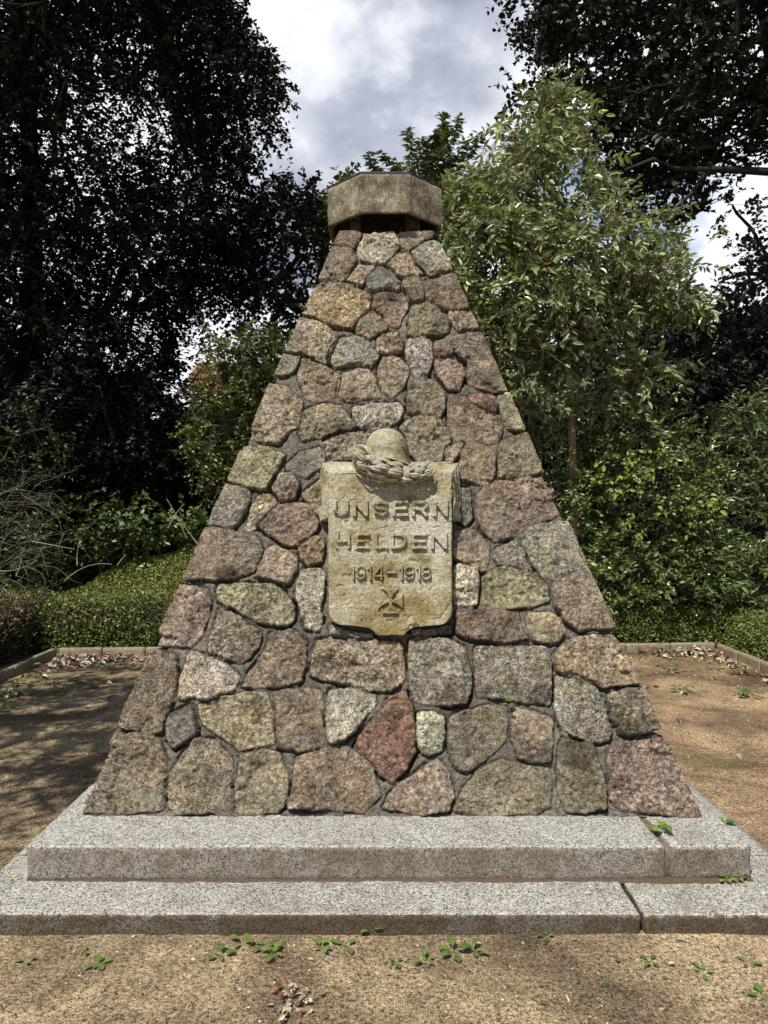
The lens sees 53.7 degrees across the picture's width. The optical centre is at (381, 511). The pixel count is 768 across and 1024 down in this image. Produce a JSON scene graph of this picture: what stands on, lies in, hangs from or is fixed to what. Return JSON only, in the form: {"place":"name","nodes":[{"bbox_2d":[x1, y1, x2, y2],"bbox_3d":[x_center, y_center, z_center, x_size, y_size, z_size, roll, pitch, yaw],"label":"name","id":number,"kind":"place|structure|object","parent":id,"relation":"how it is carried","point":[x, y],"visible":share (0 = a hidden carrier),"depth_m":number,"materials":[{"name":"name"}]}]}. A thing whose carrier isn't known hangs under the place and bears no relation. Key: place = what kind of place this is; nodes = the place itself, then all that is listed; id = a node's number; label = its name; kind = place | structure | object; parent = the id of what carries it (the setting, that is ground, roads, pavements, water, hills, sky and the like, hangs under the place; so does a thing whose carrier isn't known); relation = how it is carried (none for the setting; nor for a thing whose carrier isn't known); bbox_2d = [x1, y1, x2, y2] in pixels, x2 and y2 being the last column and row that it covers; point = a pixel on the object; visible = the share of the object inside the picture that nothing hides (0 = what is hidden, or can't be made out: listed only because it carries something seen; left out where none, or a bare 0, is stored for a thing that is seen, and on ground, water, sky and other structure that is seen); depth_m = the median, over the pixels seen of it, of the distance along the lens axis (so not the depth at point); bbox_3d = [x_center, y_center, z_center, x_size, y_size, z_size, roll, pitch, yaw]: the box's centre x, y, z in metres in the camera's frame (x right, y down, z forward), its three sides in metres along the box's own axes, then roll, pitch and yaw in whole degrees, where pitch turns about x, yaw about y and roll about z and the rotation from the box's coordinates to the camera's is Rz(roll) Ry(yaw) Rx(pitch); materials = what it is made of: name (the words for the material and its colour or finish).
{"place":"outdoors","nodes":[
{"label":"outdoors","id":0,"kind":"place"},
{"bbox_2d":[175,362,277,425],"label":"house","id":1,"kind":"structure","parent":0,"point":[194,371],"depth_m":25.24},
{"bbox_2d":[0,573,767,1023],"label":"ground","id":2,"kind":"structure","parent":0,"point":[742,729],"depth_m":2.73,"materials":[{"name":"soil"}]},
{"bbox_2d":[0,701,18,709],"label":"weed","id":3,"kind":"object","parent":2,"relation":"on","point":[10,702],"visible":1,"depth_m":6.17,"materials":[{"name":"green plant"}]},
{"bbox_2d":[0,684,25,694],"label":"weed","id":4,"kind":"object","parent":2,"relation":"on","point":[13,686],"visible":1,"depth_m":6.64,"materials":[{"name":"green plant"}]},
{"bbox_2d":[8,676,36,683],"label":"weed","id":5,"kind":"object","parent":2,"relation":"on","point":[23,680],"visible":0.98,"depth_m":7.04,"materials":[{"name":"green plant"}]},
{"bbox_2d":[14,956,35,963],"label":"weed","id":6,"kind":"object","parent":2,"relation":"on","point":[25,960],"visible":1,"depth_m":2.69,"materials":[{"name":"green plant"}]},
{"bbox_2d":[0,648,55,682],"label":"kerb","id":7,"kind":"structure","parent":2,"relation":"on","point":[19,668],"depth_m":7.66,"materials":[{"name":"concrete"}]},
{"bbox_2d":[0,586,61,663],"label":"clipped hedge","id":8,"kind":"object","parent":2,"relation":"on","point":[17,631],"visible":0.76,"depth_m":8.34,"materials":[{"name":"green plant"}]},
{"bbox_2d":[34,693,55,699],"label":"weed","id":9,"kind":"object","parent":2,"relation":"on","point":[47,697],"visible":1,"depth_m":6.47,"materials":[{"name":"green plant"}]},
{"bbox_2d":[37,676,58,681],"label":"weed","id":10,"kind":"object","parent":2,"relation":"on","point":[45,679],"visible":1,"depth_m":7.05,"materials":[{"name":"green plant"}]},
{"bbox_2d":[0,390,104,601],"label":"spindle bush","id":11,"kind":"object","parent":2,"relation":"on","point":[11,521],"visible":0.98,"depth_m":9.32,"materials":[{"name":"green plant"}]},
{"bbox_2d":[0,328,109,577],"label":"woodland tree","id":12,"kind":"object","parent":2,"relation":"on","point":[48,390],"depth_m":17.52,"materials":[{"name":"green plant"}]},
{"bbox_2d":[49,685,64,693],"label":"weed","id":13,"kind":"object","parent":2,"relation":"on","point":[58,689],"visible":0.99,"depth_m":6.71,"materials":[{"name":"green plant"}]},
{"bbox_2d":[0,411,149,586],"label":"yew hedge","id":14,"kind":"object","parent":2,"relation":"on","point":[95,570],"depth_m":12.88,"materials":[{"name":"green plant"}]},
{"bbox_2d":[64,676,102,685],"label":"weed","id":15,"kind":"object","parent":2,"relation":"on","point":[84,678],"visible":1,"depth_m":6.96,"materials":[{"name":"green plant"}]},
{"bbox_2d":[0,587,175,651],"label":"clipped hedge","id":16,"kind":"object","parent":2,"relation":"on","point":[68,623],"visible":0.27,"depth_m":8.73,"materials":[{"name":"green plant"}]},
{"bbox_2d":[84,955,112,969],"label":"weed","id":17,"kind":"object","parent":2,"relation":"on","point":[99,958],"visible":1,"depth_m":2.67,"materials":[{"name":"green plant"}]},
{"bbox_2d":[0,489,209,593],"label":"bramble","id":18,"kind":"object","parent":2,"relation":"on","point":[128,537],"visible":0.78,"depth_m":10.21,"materials":[{"name":"green plant"}]},
{"bbox_2d":[0,362,211,585],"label":"woodland tree","id":19,"kind":"object","parent":2,"relation":"on","point":[181,408],"visible":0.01,"depth_m":16.74,"materials":[{"name":"green plant"}]},
{"bbox_2d":[59,647,159,656],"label":"kerb","id":20,"kind":"structure","parent":2,"relation":"on","point":[137,651],"depth_m":8.40,"materials":[{"name":"concrete"}]},
{"bbox_2d":[57,551,192,607],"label":"soil bank","id":21,"kind":"structure","parent":2,"relation":"on","point":[163,573],"depth_m":9.93,"materials":[{"name":"green plant"}]},
{"bbox_2d":[0,542,195,604],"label":"groundcover","id":22,"kind":"object","parent":21,"relation":"on","point":[102,576],"visible":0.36,"depth_m":9.92,"materials":[{"name":"green plant"}]},
{"bbox_2d":[0,0,329,583],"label":"copper beech","id":23,"kind":"object","parent":2,"relation":"on","point":[38,42],"visible":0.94,"depth_m":11.05,"materials":[{"name":"black plant"}]},
{"bbox_2d":[114,416,241,562],"bbox_3d":[-2.756,0.027,13.583,4.283,3.619,2.201,0,0,0],"label":"yew hedge","id":24,"kind":"object","parent":2,"relation":"on","point":[173,547],"visible":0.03,"depth_m":13.36,"materials":[{"name":"green plant"}]},
{"bbox_2d":[175,380,259,525],"bbox_3d":[-2.748,-0.885,17.924,4.967,5.292,4.334,0,0,29],"label":"woodland tree","id":25,"kind":"object","parent":2,"relation":"on","point":[207,418],"depth_m":17.40,"materials":[{"name":"green plant"}]},
{"bbox_2d":[208,943,235,960],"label":"weed","id":26,"kind":"object","parent":2,"relation":"on","point":[221,946],"visible":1,"depth_m":2.74,"materials":[{"name":"green plant"}]},
{"bbox_2d":[165,307,292,513],"bbox_3d":[-2.009,-0.647,10.707,1.990,4.498,1.628,0,0,0],"label":"young hazel","id":27,"kind":"object","parent":2,"relation":"on","point":[227,411],"visible":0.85,"depth_m":10.54,"materials":[{"name":"green plant"}]},
{"bbox_2d":[229,933,252,947],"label":"weed","id":28,"kind":"object","parent":2,"relation":"on","point":[248,937],"visible":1,"depth_m":2.80,"materials":[{"name":"green plant"}]},
{"bbox_2d":[252,940,276,951],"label":"weed","id":29,"kind":"object","parent":2,"relation":"on","point":[261,942],"visible":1,"depth_m":2.78,"materials":[{"name":"green plant"}]},
{"bbox_2d":[202,165,333,496],"bbox_3d":[-1.328,-2.057,12.995,3.214,7.521,3.112,0,0,-29],"label":"field maple","id":30,"kind":"object","parent":2,"relation":"on","point":[284,300],"visible":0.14,"depth_m":12.66,"materials":[{"name":"green plant"}]},
{"bbox_2d":[260,942,281,961],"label":"weed","id":31,"kind":"object","parent":2,"relation":"on","point":[268,957],"visible":1,"depth_m":2.74,"materials":[{"name":"green plant"}]},
{"bbox_2d":[313,938,330,952],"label":"weed","id":32,"kind":"object","parent":2,"relation":"on","point":[322,940],"visible":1,"depth_m":2.78,"materials":[{"name":"green plant"}]},
{"bbox_2d":[330,939,353,953],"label":"weed","id":33,"kind":"object","parent":2,"relation":"on","point":[349,950],"visible":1,"depth_m":2.81,"materials":[{"name":"green plant"}]},
{"bbox_2d":[0,171,767,935],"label":"war memorial","id":34,"kind":"object","parent":2,"relation":"on","point":[386,601],"visible":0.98,"depth_m":3.61,"materials":[{"name":"stone"}]},
{"bbox_2d":[648,820,671,831],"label":"weed","id":35,"kind":"object","parent":34,"relation":"on","point":[664,825],"visible":1,"depth_m":3.26,"materials":[{"name":"green plant"}]},
{"bbox_2d":[719,817,735,823],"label":"weed","id":36,"kind":"object","parent":34,"relation":"on","point":[728,820],"visible":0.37,"depth_m":3.70,"materials":[{"name":"green plant"}]},
{"bbox_2d":[719,875,737,881],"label":"weed","id":37,"kind":"object","parent":34,"relation":"on","point":[728,879],"visible":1,"depth_m":3.11,"materials":[{"name":"green plant"}]},
{"bbox_2d":[0,640,767,1022],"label":"leaf litter","id":38,"kind":"object","parent":2,"relation":"on","point":[94,660],"visible":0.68,"depth_m":7.89,"materials":[{"name":"brown plant"}]},
{"bbox_2d":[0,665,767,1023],"bbox_3d":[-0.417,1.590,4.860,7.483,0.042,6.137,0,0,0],"label":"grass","id":39,"kind":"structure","parent":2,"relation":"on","point":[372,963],"depth_m":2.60,"materials":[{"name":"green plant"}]},
{"bbox_2d":[0,665,767,1023],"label":"plant debris","id":40,"kind":"object","parent":2,"relation":"on","point":[400,943],"visible":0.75,"depth_m":2.60,"materials":[{"name":"plant"}]},
{"bbox_2d":[390,957,400,967],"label":"weed","id":41,"kind":"object","parent":2,"relation":"on","point":[396,964],"visible":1,"depth_m":2.68,"materials":[{"name":"green plant"}]},
{"bbox_2d":[302,111,500,326],"bbox_3d":[0.398,-2.546,12.469,2.961,8.298,2.827,0,0,36],"label":"wild cherry","id":42,"kind":"object","parent":2,"relation":"on","point":[432,158],"visible":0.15,"depth_m":12.38,"materials":[{"name":"green plant"}]},
{"bbox_2d":[412,948,434,967],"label":"weed","id":43,"kind":"object","parent":2,"relation":"on","point":[424,950],"visible":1,"depth_m":2.70,"materials":[{"name":"green plant"}]},
{"bbox_2d":[439,938,471,961],"bbox_3d":[0.258,1.582,2.744,0.105,0.025,0.117,0,0,37],"label":"weed","id":44,"kind":"object","parent":2,"relation":"on","point":[445,948],"visible":1,"depth_m":2.75,"materials":[{"name":"green plant"}]},
{"bbox_2d":[457,938,488,956],"bbox_3d":[0.327,1.581,2.747,0.094,0.027,0.091,0,0,-20],"label":"weed","id":45,"kind":"object","parent":2,"relation":"on","point":[474,941],"visible":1,"depth_m":2.76,"materials":[{"name":"green plant"}]},
{"bbox_2d":[482,291,568,502],"bbox_3d":[2.361,-1.833,17.944,4.725,7.045,4.508,0,0,-43],"label":"woodland tree","id":46,"kind":"object","parent":2,"relation":"on","point":[516,367],"depth_m":17.06,"materials":[{"name":"green plant"}]},
{"bbox_2d":[536,931,553,941],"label":"weed","id":47,"kind":"object","parent":2,"relation":"on","point":[545,932],"visible":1,"depth_m":2.85,"materials":[{"name":"green plant"}]},
{"bbox_2d":[514,364,592,542],"bbox_3d":[1.296,-0.425,13.394,4.970,4.380,2.326,0,0,0],"label":"yew hedge","id":48,"kind":"object","parent":2,"relation":"on","point":[547,455],"visible":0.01,"depth_m":13.19,"materials":[{"name":"green plant"}]},
{"bbox_2d":[527,403,638,601],"bbox_3d":[2.463,0.112,9.904,1.695,3.022,1.570,0,0,34],"label":"shrub","id":49,"kind":"object","parent":2,"relation":"on","point":[538,442],"visible":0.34,"depth_m":9.69,"materials":[{"name":"green plant"}]},
{"bbox_2d":[436,59,730,542],"bbox_3d":[2.365,-1.948,9.429,4.009,7.199,2.844,0,0,0],"label":"magnolia","id":50,"kind":"object","parent":2,"relation":"on","point":[628,286],"visible":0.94,"depth_m":9.12,"materials":[{"name":"green plant"}]},
{"bbox_2d":[517,331,699,573],"bbox_3d":[4.915,-1.339,17.046,4.717,6.123,4.385,0,0,34],"label":"woodland tree","id":51,"kind":"object","parent":2,"relation":"on","point":[547,464],"visible":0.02,"depth_m":16.19,"materials":[{"name":"green plant"}]},
{"bbox_2d":[485,0,767,259],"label":"oak","id":52,"kind":"object","parent":2,"relation":"on","point":[692,156],"visible":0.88,"depth_m":11.33,"materials":[{"name":"green plant"}]},
{"bbox_2d":[639,954,658,966],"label":"weed","id":53,"kind":"object","parent":2,"relation":"on","point":[646,963],"visible":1,"depth_m":2.68,"materials":[{"name":"green plant"}]},
{"bbox_2d":[555,394,747,612],"bbox_3d":[3.347,0.066,9.576,2.478,3.116,1.760,0,0,0],"label":"shrub","id":54,"kind":"object","parent":2,"relation":"on","point":[661,454],"visible":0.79,"depth_m":9.38,"materials":[{"name":"green plant"}]},
{"bbox_2d":[555,301,767,604],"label":"bush","id":55,"kind":"object","parent":2,"relation":"on","point":[727,333],"visible":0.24,"depth_m":12.29,"materials":[{"name":"green plant"}]},
{"bbox_2d":[584,539,740,635],"bbox_3d":[3.307,0.972,9.229,2.271,1.296,1.204,0,0,0],"label":"shrub","id":56,"kind":"object","parent":2,"relation":"on","point":[646,594],"visible":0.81,"depth_m":9.13,"materials":[{"name":"green plant"}]},
{"bbox_2d":[619,642,714,651],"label":"kerb","id":57,"kind":"structure","parent":2,"relation":"on","point":[630,647],"depth_m":8.70,"materials":[{"name":"concrete"}]},
{"bbox_2d":[663,663,681,670],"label":"weed","id":58,"kind":"object","parent":2,"relation":"on","point":[671,667],"visible":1,"depth_m":7.66,"materials":[{"name":"green plant"}]},
{"bbox_2d":[590,291,767,588],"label":"woodland tree","id":59,"kind":"object","parent":2,"relation":"on","point":[685,396],"visible":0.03,"depth_m":15.19,"materials":[{"name":"green plant"}]},
{"bbox_2d":[670,684,695,690],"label":"weed","id":60,"kind":"object","parent":2,"relation":"on","point":[685,688],"visible":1,"depth_m":6.71,"materials":[{"name":"green plant"}]},
{"bbox_2d":[608,600,760,648],"bbox_3d":[2.680,1.343,9.307,3.806,0.558,1.046,0,0,0],"label":"clipped hedge","id":61,"kind":"object","parent":2,"relation":"on","point":[646,627],"visible":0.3,"depth_m":9.02,"materials":[{"name":"green plant"}]},
{"bbox_2d":[693,961,713,979],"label":"weed","id":62,"kind":"object","parent":2,"relation":"on","point":[702,967],"visible":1,"depth_m":2.64,"materials":[{"name":"green plant"}]},
{"bbox_2d":[672,375,767,603],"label":"rhododendron","id":63,"kind":"object","parent":2,"relation":"on","point":[761,426],"visible":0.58,"depth_m":9.78,"materials":[{"name":"green plant"}]},
{"bbox_2d":[676,299,766,578],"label":"woodland tree","id":64,"kind":"object","parent":2,"relation":"on","point":[726,402],"depth_m":16.63,"materials":[{"name":"green plant"}]},
{"bbox_2d":[682,192,767,479],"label":"maple","id":65,"kind":"object","parent":2,"relation":"on","point":[736,296],"visible":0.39,"depth_m":14.92,"materials":[{"name":"green plant"}]},
{"bbox_2d":[686,532,767,616],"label":"rhododendron","id":66,"kind":"object","parent":2,"relation":"on","point":[749,595],"visible":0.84,"depth_m":9.04,"materials":[{"name":"green plant"}]},
{"bbox_2d":[727,665,748,671],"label":"weed","id":67,"kind":"object","parent":2,"relation":"on","point":[738,669],"visible":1,"depth_m":7.50,"materials":[{"name":"green plant"}]},
{"bbox_2d":[731,688,750,694],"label":"weed","id":68,"kind":"object","parent":2,"relation":"on","point":[740,692],"visible":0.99,"depth_m":6.59,"materials":[{"name":"green plant"}]},
{"bbox_2d":[716,644,767,672],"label":"kerb","id":69,"kind":"structure","parent":2,"relation":"on","point":[752,661],"depth_m":8.03,"materials":[{"name":"concrete"}]},
{"bbox_2d":[716,601,767,661],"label":"clipped hedge","id":70,"kind":"object","parent":2,"relation":"on","point":[751,638],"visible":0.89,"depth_m":8.56,"materials":[{"name":"green plant"}]},
{"bbox_2d":[737,956,761,966],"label":"weed","id":71,"kind":"object","parent":2,"relation":"on","point":[754,962],"visible":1,"depth_m":2.68,"materials":[{"name":"green plant"}]},
{"bbox_2d":[739,688,764,697],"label":"weed","id":72,"kind":"object","parent":2,"relation":"on","point":[745,691],"visible":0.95,"depth_m":6.59,"materials":[{"name":"green plant"}]},
{"bbox_2d":[746,984,766,996],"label":"weed","id":73,"kind":"object","parent":2,"relation":"on","point":[758,987],"visible":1,"depth_m":2.53,"materials":[{"name":"green plant"}]},
{"bbox_2d":[0,0,767,513],"label":"sky","id":74,"kind":"structure","parent":0,"point":[365,72],"materials":[{"name":"white"}]}
]}

